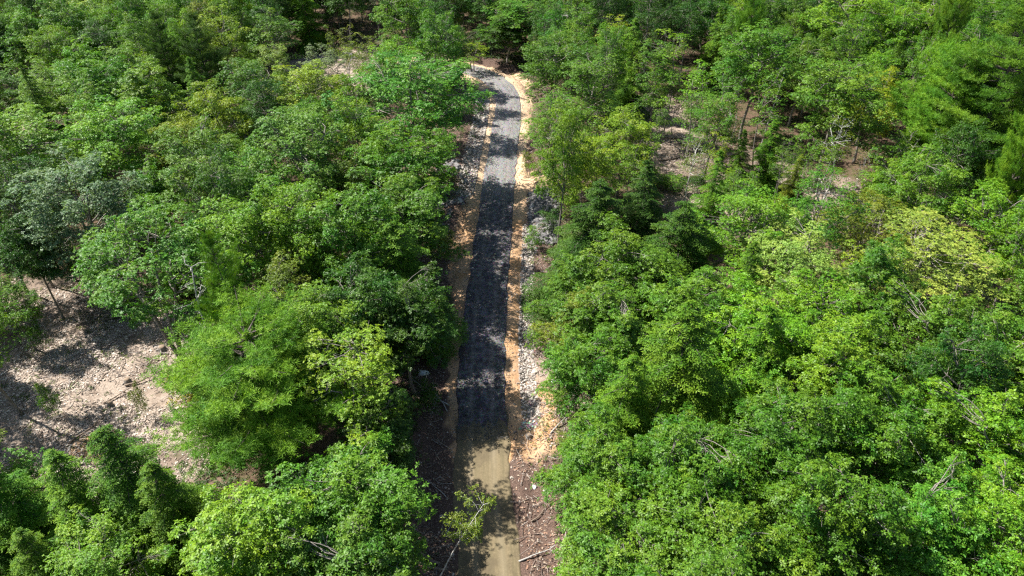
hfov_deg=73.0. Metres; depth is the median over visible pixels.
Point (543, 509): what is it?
fallen branch
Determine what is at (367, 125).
ash tree
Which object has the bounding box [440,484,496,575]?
birch sapling
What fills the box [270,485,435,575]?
oak tree
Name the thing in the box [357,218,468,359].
broadleaf tree
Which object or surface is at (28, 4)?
maple tree
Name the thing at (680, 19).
maple tree
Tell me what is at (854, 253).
young tree
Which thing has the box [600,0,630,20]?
ash tree
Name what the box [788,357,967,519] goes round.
oak tree
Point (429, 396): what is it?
shrub
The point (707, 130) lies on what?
young tree
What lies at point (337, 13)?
oak tree
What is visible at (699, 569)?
maple tree
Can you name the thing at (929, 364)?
maple tree
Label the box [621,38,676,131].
ash tree
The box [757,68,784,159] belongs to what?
dead tree
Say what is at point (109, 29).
oak tree
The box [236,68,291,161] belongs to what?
ash tree
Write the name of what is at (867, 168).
birch tree
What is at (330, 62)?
ash tree
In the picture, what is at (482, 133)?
ditch stones
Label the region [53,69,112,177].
ash tree
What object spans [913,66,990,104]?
oak tree
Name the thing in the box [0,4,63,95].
oak tree
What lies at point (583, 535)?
oak tree
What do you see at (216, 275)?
pine tree
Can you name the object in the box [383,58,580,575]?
loose gravel
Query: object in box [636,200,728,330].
hemlock tree
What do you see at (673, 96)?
young tree
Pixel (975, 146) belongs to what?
maple tree
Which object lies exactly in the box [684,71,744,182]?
ash tree
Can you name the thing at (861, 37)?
maple tree
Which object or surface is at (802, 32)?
maple tree
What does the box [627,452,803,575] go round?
oak tree
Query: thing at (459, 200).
boulder
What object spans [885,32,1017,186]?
pine tree
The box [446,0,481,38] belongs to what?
oak tree
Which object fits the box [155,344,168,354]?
tree stump
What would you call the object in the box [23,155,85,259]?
young tree
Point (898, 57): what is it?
oak tree
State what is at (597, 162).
maple tree
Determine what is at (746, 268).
hemlock tree
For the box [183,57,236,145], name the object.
hemlock tree
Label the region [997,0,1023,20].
ash tree
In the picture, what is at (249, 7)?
pine tree
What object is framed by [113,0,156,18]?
ash tree
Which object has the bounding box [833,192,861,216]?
shrub
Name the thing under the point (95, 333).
fallen leaves
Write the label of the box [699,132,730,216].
young tree
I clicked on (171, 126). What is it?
maple tree
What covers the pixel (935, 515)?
oak tree
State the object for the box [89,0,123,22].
ash tree
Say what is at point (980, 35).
maple tree
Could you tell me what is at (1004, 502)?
maple tree
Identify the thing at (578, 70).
ash tree
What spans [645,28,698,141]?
young tree
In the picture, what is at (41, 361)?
fallen branch
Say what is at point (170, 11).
maple tree
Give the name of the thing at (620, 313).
oak tree
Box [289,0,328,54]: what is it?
hemlock tree
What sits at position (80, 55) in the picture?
oak tree
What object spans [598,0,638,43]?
oak tree
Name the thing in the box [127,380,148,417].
shrub
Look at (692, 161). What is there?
birch tree
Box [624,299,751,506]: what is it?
tree
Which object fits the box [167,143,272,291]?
maple tree
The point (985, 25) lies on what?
oak tree
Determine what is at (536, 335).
shrub
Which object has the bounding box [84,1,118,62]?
maple tree
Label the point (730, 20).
maple tree
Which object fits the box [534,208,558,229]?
shrub
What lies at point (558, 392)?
shrub
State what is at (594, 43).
maple tree
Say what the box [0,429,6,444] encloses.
oak tree
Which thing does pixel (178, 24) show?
maple tree
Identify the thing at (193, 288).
dead tree
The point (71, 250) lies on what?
young tree
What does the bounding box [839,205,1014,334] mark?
ash tree
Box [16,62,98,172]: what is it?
hemlock tree
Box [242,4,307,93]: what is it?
ash tree
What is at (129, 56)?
maple tree
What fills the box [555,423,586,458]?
shrub
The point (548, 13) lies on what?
ash tree
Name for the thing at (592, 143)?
young tree
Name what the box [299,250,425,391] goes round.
oak tree
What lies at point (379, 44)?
birch tree
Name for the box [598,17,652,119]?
hemlock tree
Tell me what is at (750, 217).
shrub
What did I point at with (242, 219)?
maple tree
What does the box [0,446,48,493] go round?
shrub
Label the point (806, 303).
maple tree
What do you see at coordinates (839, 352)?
oak tree
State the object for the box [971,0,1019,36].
oak tree
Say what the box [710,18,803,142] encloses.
maple tree
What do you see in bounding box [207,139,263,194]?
maple tree
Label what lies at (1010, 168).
pine tree
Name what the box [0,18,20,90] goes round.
oak tree
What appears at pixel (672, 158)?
fallen log
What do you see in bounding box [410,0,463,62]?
ash tree
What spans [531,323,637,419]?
oak tree
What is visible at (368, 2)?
ash tree
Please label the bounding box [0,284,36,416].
ash tree
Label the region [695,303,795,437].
hemlock tree
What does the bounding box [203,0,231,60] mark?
pine tree
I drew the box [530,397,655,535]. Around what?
oak tree
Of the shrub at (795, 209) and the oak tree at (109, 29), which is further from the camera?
the oak tree at (109, 29)
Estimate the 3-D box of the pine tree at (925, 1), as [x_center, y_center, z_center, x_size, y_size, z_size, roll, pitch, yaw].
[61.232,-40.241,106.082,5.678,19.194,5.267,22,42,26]
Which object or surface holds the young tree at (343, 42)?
on the ground
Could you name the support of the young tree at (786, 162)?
on the ground
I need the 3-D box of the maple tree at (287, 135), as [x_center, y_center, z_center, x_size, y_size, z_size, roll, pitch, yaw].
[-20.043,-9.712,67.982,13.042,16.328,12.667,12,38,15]
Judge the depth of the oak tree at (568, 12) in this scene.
107.56 m
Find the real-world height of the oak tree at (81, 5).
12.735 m
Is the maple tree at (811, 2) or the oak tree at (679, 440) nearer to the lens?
the oak tree at (679, 440)
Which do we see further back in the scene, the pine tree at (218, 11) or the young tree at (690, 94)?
the pine tree at (218, 11)
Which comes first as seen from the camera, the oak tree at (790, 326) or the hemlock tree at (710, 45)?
the oak tree at (790, 326)
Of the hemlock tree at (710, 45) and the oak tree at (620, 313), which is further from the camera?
the hemlock tree at (710, 45)
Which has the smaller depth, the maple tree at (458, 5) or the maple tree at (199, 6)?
the maple tree at (199, 6)
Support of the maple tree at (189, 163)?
on the ground
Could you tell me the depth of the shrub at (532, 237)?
71.88 m
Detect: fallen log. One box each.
[412,548,439,564]
[413,558,445,570]
[657,155,693,160]
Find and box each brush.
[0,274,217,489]
[31,49,899,439]
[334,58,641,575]
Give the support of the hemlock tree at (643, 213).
on the ground
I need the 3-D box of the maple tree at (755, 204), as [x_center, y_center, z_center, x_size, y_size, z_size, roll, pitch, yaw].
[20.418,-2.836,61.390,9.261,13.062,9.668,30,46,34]
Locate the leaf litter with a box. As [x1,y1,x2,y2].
[342,58,639,575]
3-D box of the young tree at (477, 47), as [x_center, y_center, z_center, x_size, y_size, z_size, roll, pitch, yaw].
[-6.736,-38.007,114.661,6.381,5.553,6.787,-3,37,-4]
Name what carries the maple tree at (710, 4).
on the ground
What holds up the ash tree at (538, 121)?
on the ground
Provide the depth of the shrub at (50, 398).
52.94 m
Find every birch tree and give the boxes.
[369,35,387,71]
[674,133,713,201]
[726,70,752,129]
[808,110,858,213]
[844,144,877,221]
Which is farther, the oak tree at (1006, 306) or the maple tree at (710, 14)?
the maple tree at (710, 14)
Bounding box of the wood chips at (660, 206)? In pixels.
[22,50,883,445]
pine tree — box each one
[138,10,188,121]
[138,278,366,482]
[167,9,238,125]
[193,229,256,354]
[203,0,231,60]
[219,0,255,49]
[724,0,767,102]
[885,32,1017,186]
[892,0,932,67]
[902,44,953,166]
[905,0,1023,214]
[913,0,978,84]
[963,106,1023,230]
[975,108,1023,257]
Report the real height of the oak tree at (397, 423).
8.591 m
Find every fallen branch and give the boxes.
[24,351,53,369]
[68,413,103,443]
[76,314,124,325]
[103,380,140,402]
[124,372,157,385]
[447,205,475,212]
[518,544,556,561]
[531,490,557,521]
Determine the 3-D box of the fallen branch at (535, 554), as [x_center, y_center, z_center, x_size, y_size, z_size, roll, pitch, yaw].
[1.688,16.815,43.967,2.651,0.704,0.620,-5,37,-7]
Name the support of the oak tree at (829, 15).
on the ground
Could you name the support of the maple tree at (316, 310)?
on the ground
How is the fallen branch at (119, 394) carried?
on the ground
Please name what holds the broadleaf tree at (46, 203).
on the ground
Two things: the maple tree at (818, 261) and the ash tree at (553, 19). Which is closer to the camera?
the maple tree at (818, 261)
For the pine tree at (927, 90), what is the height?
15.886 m
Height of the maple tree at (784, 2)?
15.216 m
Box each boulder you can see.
[418,370,428,375]
[456,198,462,203]
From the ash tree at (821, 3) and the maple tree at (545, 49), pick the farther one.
the ash tree at (821, 3)
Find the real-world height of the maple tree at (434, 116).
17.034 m
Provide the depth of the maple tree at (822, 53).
91.84 m
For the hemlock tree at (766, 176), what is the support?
on the ground
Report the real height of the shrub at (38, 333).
4.020 m
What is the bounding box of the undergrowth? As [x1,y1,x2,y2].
[0,1,1023,575]
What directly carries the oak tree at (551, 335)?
on the ground
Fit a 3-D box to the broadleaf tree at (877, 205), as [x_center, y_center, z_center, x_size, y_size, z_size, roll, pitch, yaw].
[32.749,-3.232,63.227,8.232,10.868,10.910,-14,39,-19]
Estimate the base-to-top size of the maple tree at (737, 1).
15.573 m
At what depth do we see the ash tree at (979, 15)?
94.16 m
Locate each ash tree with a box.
[0,148,54,287]
[0,154,76,280]
[0,184,28,295]
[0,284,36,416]
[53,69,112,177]
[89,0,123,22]
[111,10,162,112]
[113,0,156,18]
[181,0,218,89]
[186,0,255,105]
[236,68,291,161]
[240,0,289,68]
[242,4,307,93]
[248,249,326,337]
[256,43,290,94]
[288,323,408,467]
[296,43,346,112]
[324,79,385,180]
[360,0,388,39]
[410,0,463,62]
[516,91,599,167]
[530,27,574,108]
[537,0,573,98]
[537,1,564,33]
[546,49,624,135]
[565,3,596,101]
[580,26,623,134]
[593,0,630,31]
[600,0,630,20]
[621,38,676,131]
[622,0,655,63]
[626,0,678,72]
[669,0,708,84]
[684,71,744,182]
[751,0,782,93]
[779,164,872,275]
[809,0,833,13]
[826,8,878,124]
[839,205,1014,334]
[894,29,945,147]
[948,0,1004,62]
[986,2,1023,50]
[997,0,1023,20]
[1015,196,1022,305]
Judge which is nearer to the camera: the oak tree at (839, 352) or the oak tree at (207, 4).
the oak tree at (839, 352)
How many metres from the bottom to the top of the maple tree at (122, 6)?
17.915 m
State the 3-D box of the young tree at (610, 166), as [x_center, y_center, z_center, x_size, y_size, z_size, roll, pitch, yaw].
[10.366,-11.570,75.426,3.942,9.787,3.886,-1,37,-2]
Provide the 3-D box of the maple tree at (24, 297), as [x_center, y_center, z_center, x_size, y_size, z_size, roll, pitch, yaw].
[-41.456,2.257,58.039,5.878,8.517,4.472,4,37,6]
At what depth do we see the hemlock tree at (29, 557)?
37.95 m
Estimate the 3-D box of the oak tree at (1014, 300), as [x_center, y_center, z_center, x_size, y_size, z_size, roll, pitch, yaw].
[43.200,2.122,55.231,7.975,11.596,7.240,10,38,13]
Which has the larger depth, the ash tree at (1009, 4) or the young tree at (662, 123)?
the ash tree at (1009, 4)
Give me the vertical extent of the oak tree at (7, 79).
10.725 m
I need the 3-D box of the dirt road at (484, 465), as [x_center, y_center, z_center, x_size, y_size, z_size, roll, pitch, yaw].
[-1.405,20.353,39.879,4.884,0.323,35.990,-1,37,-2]
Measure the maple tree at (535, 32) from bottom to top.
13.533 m
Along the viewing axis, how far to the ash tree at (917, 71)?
84.98 m
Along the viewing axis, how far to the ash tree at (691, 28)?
105.56 m
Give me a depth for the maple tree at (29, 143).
67.74 m
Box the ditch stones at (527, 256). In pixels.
[517,222,540,420]
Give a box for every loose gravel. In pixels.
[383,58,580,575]
[453,409,511,440]
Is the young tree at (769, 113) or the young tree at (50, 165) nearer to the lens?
the young tree at (50, 165)
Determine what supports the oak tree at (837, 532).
on the ground
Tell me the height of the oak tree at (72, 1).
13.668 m
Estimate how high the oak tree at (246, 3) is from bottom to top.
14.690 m
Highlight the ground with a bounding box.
[0,0,1023,575]
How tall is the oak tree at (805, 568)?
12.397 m
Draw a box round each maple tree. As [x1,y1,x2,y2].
[0,0,23,16]
[0,0,31,70]
[0,102,106,237]
[0,267,45,349]
[3,0,60,72]
[10,58,86,123]
[19,22,77,109]
[32,0,95,59]
[32,500,182,575]
[50,94,175,190]
[58,19,133,85]
[75,6,121,64]
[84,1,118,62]
[92,41,170,136]
[107,0,161,101]
[128,12,166,81]
[132,113,215,217]
[140,0,194,92]
[142,0,199,38]
[152,112,265,228]
[165,7,210,76]
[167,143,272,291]
[167,189,294,308]
[170,77,254,158]
[174,0,230,87]
[206,148,294,244]
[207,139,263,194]
[208,57,295,152]
[210,0,256,88]
[235,103,359,251]
[237,176,351,292]
[255,59,357,165]
[256,0,291,50]
[264,277,370,419]
[277,94,342,194]
[320,141,394,228]
[321,0,366,46]
[321,46,496,176]
[351,34,433,144]
[369,0,428,65]
[412,8,470,131]
[420,10,481,61]
[440,0,469,27]
[464,0,506,51]
[475,0,566,61]
[512,27,595,129]
[526,0,563,45]
[526,96,596,259]
[549,17,597,93]
[562,0,594,41]
[563,130,624,228]
[587,0,626,46]
[587,103,663,196]
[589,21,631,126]
[598,26,635,100]
[620,528,763,575]
[646,2,687,75]
[663,0,698,50]
[669,0,700,63]
[683,0,735,71]
[684,178,808,287]
[696,0,733,53]
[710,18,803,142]
[714,4,759,93]
[724,0,746,41]
[728,0,765,34]
[730,206,870,318]
[754,0,794,77]
[756,23,802,112]
[759,267,876,395]
[764,35,838,126]
[769,0,811,89]
[769,9,816,99]
[787,0,820,62]
[787,54,900,193]
[796,0,905,101]
[823,0,873,13]
[837,65,908,163]
[844,20,886,86]
[851,49,910,144]
[860,140,978,233]
[865,0,932,114]
[872,0,956,93]
[875,0,923,43]
[901,321,1017,461]
[905,0,971,79]
[914,118,1006,238]
[922,454,1023,575]
[928,176,1023,293]
[950,25,1020,71]
[981,208,1023,324]
[984,14,1023,70]
[991,51,1023,126]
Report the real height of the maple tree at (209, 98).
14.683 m
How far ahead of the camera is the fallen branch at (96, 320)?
63.55 m
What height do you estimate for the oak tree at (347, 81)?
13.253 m
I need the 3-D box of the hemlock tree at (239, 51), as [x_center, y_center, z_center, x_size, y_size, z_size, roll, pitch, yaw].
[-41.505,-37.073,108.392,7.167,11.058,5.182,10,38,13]
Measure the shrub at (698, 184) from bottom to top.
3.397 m
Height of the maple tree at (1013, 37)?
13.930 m
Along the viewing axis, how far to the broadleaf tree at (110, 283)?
50.82 m
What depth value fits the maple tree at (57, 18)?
99.16 m
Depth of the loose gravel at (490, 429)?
52.65 m
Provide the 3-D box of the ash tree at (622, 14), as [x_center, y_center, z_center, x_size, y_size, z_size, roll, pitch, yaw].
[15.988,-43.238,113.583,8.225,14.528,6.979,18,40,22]
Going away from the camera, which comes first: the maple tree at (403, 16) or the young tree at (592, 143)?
the young tree at (592, 143)
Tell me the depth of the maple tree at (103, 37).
97.35 m
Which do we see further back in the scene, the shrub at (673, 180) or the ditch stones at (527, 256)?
the shrub at (673, 180)
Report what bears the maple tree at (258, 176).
on the ground
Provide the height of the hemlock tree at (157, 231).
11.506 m
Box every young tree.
[0,175,22,222]
[7,148,59,245]
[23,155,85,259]
[46,233,101,317]
[276,65,308,107]
[323,24,339,73]
[333,22,356,84]
[336,41,360,77]
[351,46,367,88]
[355,32,375,72]
[461,39,489,71]
[545,169,568,213]
[577,119,603,202]
[590,137,623,214]
[595,14,634,84]
[608,140,644,196]
[614,146,666,201]
[629,145,654,206]
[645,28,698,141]
[647,62,671,119]
[648,100,677,164]
[660,68,690,141]
[674,58,721,164]
[674,82,709,148]
[698,109,724,176]
[699,101,747,179]
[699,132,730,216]
[706,167,756,226]
[722,166,748,230]
[730,166,764,236]
[749,62,790,170]
[768,137,801,201]
[783,135,806,183]
[794,140,825,206]
[809,136,847,218]
[828,239,863,302]
[863,117,930,218]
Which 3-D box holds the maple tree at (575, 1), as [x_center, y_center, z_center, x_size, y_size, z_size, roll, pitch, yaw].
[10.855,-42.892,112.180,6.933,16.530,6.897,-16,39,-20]
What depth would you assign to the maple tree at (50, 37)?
94.13 m
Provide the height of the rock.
0.550 m
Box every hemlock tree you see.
[0,103,68,196]
[0,462,75,575]
[7,527,83,575]
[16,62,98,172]
[35,447,153,575]
[63,115,126,213]
[82,423,225,575]
[126,460,252,575]
[148,195,210,312]
[162,36,200,100]
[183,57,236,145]
[234,18,271,83]
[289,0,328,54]
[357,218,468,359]
[429,32,456,120]
[519,177,644,327]
[532,0,553,41]
[556,354,659,486]
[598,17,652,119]
[609,158,671,261]
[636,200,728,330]
[679,149,725,254]
[685,7,725,90]
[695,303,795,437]
[709,240,764,366]
[710,1,741,57]
[714,129,753,195]
[741,119,785,198]
[769,154,806,218]
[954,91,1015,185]
[958,25,980,84]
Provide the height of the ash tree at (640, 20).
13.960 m
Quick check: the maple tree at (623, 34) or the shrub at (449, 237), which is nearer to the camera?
the shrub at (449, 237)
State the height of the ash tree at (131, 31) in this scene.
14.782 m
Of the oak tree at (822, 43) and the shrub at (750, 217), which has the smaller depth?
the shrub at (750, 217)
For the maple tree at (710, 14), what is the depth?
117.95 m
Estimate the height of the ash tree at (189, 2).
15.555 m
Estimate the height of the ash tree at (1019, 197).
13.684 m
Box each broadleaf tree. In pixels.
[0,142,153,282]
[70,193,247,368]
[812,188,937,275]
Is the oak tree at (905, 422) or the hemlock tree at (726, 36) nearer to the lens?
the oak tree at (905, 422)
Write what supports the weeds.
on the ground
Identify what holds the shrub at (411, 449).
on the ground
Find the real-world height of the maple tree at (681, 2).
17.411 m
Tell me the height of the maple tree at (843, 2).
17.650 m
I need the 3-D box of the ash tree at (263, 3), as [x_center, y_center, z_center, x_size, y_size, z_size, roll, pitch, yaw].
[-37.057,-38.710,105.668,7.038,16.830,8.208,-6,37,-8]
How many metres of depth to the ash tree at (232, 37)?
93.08 m
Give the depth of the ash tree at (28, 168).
61.93 m
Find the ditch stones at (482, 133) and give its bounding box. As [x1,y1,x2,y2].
[455,90,489,196]
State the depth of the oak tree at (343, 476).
37.56 m
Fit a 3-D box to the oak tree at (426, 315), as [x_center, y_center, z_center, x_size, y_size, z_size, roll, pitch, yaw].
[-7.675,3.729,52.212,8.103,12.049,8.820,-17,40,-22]
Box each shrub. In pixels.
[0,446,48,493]
[13,319,54,351]
[33,381,61,413]
[108,295,134,315]
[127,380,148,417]
[160,364,199,406]
[188,299,209,323]
[389,433,416,470]
[411,376,442,415]
[423,337,445,365]
[430,230,457,257]
[436,166,460,195]
[442,288,452,317]
[519,150,537,174]
[523,225,544,251]
[523,319,548,350]
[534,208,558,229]
[544,383,580,418]
[554,189,579,217]
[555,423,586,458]
[636,165,670,188]
[642,186,666,211]
[649,94,668,114]
[658,172,691,191]
[677,103,697,127]
[689,168,714,193]
[735,208,761,226]
[783,203,816,226]
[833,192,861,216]
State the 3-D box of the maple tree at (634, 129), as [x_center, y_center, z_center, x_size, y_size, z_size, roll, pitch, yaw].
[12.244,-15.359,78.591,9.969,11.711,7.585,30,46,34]
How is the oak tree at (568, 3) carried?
on the ground
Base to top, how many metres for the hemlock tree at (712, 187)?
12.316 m
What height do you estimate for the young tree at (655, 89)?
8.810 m
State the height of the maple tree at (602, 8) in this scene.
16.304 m
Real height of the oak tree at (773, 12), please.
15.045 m
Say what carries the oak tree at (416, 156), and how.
on the ground
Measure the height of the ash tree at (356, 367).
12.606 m
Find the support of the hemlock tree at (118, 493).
on the ground
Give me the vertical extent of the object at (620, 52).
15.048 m
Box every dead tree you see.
[173,256,207,329]
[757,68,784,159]
[802,178,830,252]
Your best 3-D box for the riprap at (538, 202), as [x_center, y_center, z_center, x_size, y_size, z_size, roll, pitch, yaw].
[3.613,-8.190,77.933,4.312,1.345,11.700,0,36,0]
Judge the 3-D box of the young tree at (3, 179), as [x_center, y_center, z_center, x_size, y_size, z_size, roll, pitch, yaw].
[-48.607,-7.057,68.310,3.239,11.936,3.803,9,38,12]
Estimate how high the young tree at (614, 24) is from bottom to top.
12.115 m
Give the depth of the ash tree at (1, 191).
61.51 m
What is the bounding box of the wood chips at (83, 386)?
[0,275,209,492]
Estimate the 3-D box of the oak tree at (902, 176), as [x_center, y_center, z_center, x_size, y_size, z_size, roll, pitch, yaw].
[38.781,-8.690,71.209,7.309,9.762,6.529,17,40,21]
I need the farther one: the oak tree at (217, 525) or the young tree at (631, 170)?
the young tree at (631, 170)
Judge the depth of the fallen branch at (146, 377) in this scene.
57.46 m
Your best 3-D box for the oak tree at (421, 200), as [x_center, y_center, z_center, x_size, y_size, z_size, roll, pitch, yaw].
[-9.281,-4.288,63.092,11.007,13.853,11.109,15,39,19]
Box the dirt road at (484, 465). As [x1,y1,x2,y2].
[452,409,520,575]
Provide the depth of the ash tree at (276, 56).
91.78 m
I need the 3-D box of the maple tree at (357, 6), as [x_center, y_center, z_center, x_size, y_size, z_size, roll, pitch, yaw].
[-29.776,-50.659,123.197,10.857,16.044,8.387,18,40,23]
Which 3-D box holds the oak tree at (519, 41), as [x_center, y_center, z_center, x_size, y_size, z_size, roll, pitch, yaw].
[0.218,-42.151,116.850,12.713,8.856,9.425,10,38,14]
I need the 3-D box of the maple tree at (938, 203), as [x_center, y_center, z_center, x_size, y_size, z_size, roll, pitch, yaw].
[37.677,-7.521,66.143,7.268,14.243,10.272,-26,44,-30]
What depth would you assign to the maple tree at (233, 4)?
99.23 m
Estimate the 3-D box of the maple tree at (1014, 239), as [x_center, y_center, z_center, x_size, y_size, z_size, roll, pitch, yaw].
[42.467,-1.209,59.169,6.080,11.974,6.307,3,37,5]
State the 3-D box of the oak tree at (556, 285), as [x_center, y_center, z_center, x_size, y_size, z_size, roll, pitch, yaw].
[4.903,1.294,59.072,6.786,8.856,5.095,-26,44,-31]
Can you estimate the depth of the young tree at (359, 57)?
99.42 m
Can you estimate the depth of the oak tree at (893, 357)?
47.73 m
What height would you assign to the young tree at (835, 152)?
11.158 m
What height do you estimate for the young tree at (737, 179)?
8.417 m
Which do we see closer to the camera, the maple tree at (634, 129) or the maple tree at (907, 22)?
the maple tree at (634, 129)
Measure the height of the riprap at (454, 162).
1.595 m
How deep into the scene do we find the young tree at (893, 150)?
72.28 m
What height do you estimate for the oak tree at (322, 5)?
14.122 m
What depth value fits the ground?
63.76 m
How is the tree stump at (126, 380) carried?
on the ground
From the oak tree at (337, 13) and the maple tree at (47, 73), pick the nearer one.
the maple tree at (47, 73)
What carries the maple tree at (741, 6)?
on the ground
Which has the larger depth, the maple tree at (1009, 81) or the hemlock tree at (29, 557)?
the maple tree at (1009, 81)
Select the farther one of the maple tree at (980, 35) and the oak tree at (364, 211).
the maple tree at (980, 35)
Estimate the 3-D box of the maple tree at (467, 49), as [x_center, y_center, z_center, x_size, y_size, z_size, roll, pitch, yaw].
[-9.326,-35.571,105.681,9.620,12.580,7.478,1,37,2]
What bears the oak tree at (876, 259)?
on the ground
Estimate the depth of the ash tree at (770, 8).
99.42 m
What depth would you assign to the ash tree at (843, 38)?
90.12 m
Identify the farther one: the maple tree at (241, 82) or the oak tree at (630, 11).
the oak tree at (630, 11)
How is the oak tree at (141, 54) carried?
on the ground
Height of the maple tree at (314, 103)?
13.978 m
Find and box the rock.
[525,432,531,439]
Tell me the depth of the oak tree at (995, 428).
40.06 m
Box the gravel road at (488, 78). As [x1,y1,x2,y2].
[420,59,520,429]
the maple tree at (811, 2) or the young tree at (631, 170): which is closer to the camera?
the young tree at (631, 170)
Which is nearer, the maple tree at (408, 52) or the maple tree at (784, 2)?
the maple tree at (408, 52)
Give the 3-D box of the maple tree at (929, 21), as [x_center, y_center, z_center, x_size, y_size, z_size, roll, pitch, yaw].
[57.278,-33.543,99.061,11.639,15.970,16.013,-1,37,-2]
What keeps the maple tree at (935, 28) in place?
on the ground
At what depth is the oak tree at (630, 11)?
116.54 m
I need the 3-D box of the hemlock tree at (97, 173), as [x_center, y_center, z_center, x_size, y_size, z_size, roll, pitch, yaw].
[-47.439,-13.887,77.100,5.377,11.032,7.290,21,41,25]
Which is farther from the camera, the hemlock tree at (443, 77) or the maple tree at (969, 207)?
the hemlock tree at (443, 77)
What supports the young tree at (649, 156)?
on the ground
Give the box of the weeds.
[0,51,634,572]
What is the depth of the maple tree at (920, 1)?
100.80 m
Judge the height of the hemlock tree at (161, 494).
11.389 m
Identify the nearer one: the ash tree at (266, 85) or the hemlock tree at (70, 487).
the hemlock tree at (70, 487)
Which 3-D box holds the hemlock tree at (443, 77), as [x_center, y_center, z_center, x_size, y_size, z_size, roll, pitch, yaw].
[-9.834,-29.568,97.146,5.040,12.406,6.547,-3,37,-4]
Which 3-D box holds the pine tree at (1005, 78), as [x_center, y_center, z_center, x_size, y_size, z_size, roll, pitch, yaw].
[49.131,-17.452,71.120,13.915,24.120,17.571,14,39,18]
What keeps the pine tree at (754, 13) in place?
on the ground
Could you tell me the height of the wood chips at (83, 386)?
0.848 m
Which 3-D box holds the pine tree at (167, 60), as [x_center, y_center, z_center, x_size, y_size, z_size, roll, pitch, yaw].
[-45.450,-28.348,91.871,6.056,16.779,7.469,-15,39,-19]
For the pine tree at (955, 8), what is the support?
on the ground
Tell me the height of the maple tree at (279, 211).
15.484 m
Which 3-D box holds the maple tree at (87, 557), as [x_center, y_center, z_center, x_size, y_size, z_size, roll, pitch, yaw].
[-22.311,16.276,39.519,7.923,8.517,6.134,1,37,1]
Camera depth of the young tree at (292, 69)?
88.23 m
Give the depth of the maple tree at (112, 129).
69.64 m
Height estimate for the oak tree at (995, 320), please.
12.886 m
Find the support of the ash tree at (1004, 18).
on the ground
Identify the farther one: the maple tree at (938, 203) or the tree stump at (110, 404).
the maple tree at (938, 203)
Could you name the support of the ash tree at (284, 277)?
on the ground
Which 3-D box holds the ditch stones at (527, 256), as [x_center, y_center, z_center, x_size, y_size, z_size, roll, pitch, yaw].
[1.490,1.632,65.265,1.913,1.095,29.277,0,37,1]
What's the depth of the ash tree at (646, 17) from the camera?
103.80 m
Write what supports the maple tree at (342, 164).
on the ground
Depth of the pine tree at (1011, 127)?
70.21 m
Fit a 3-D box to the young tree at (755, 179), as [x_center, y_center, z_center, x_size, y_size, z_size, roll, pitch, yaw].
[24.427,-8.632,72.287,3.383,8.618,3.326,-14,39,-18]
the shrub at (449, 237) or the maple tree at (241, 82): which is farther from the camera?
the maple tree at (241, 82)
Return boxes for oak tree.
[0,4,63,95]
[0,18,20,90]
[0,60,61,118]
[0,208,80,319]
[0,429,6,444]
[32,0,91,37]
[43,34,112,109]
[51,54,142,160]
[53,3,100,49]
[84,0,137,47]
[97,25,151,72]
[99,57,205,163]
[113,51,164,125]
[114,153,187,228]
[167,476,341,575]
[180,0,232,63]
[242,0,279,60]
[264,424,439,574]
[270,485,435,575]
[274,0,308,45]
[287,0,343,29]
[287,188,410,299]
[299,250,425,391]
[322,0,353,33]
[325,73,381,180]
[329,166,470,268]
[334,388,425,476]
[335,119,461,243]
[350,260,460,394]
[389,0,426,42]
[409,1,447,62]
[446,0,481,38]
[474,11,534,63]
[523,249,590,320]
[529,286,606,374]
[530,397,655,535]
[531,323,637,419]
[549,279,666,374]
[552,471,698,575]
[556,2,597,78]
[561,0,601,23]
[565,208,690,331]
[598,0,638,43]
[615,400,768,530]
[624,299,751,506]
[626,0,672,49]
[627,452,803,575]
[634,261,747,366]
[687,265,827,406]
[705,374,883,539]
[744,309,910,463]
[745,0,791,24]
[751,444,925,575]
[754,549,819,575]
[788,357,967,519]
[792,31,848,116]
[795,3,852,74]
[801,230,930,370]
[815,449,1012,575]
[817,2,861,47]
[841,274,988,424]
[858,158,924,237]
[862,45,918,125]
[870,375,1023,545]
[897,295,1023,446]
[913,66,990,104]
[928,0,976,29]
[952,10,1002,46]
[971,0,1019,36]
[982,302,1023,411]
[1003,269,1023,313]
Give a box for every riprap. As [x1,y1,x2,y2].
[422,159,460,233]
[526,187,561,245]
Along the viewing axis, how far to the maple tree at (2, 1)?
115.20 m
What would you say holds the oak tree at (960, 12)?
on the ground
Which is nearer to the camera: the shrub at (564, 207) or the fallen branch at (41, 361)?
the fallen branch at (41, 361)
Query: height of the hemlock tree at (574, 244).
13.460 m
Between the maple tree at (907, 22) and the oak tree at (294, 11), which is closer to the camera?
the maple tree at (907, 22)
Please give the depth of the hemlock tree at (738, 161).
78.50 m
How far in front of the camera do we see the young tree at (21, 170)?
65.67 m
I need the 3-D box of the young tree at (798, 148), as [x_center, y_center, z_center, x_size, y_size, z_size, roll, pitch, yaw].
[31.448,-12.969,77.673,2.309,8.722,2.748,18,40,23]
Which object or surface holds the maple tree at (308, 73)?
on the ground
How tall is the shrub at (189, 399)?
4.330 m
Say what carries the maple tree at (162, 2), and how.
on the ground
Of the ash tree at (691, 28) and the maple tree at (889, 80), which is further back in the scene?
the ash tree at (691, 28)
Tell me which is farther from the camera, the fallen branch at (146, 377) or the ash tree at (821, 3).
the ash tree at (821, 3)
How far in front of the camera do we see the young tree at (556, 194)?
75.78 m
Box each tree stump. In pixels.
[106,401,113,407]
[122,377,132,384]
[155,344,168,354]

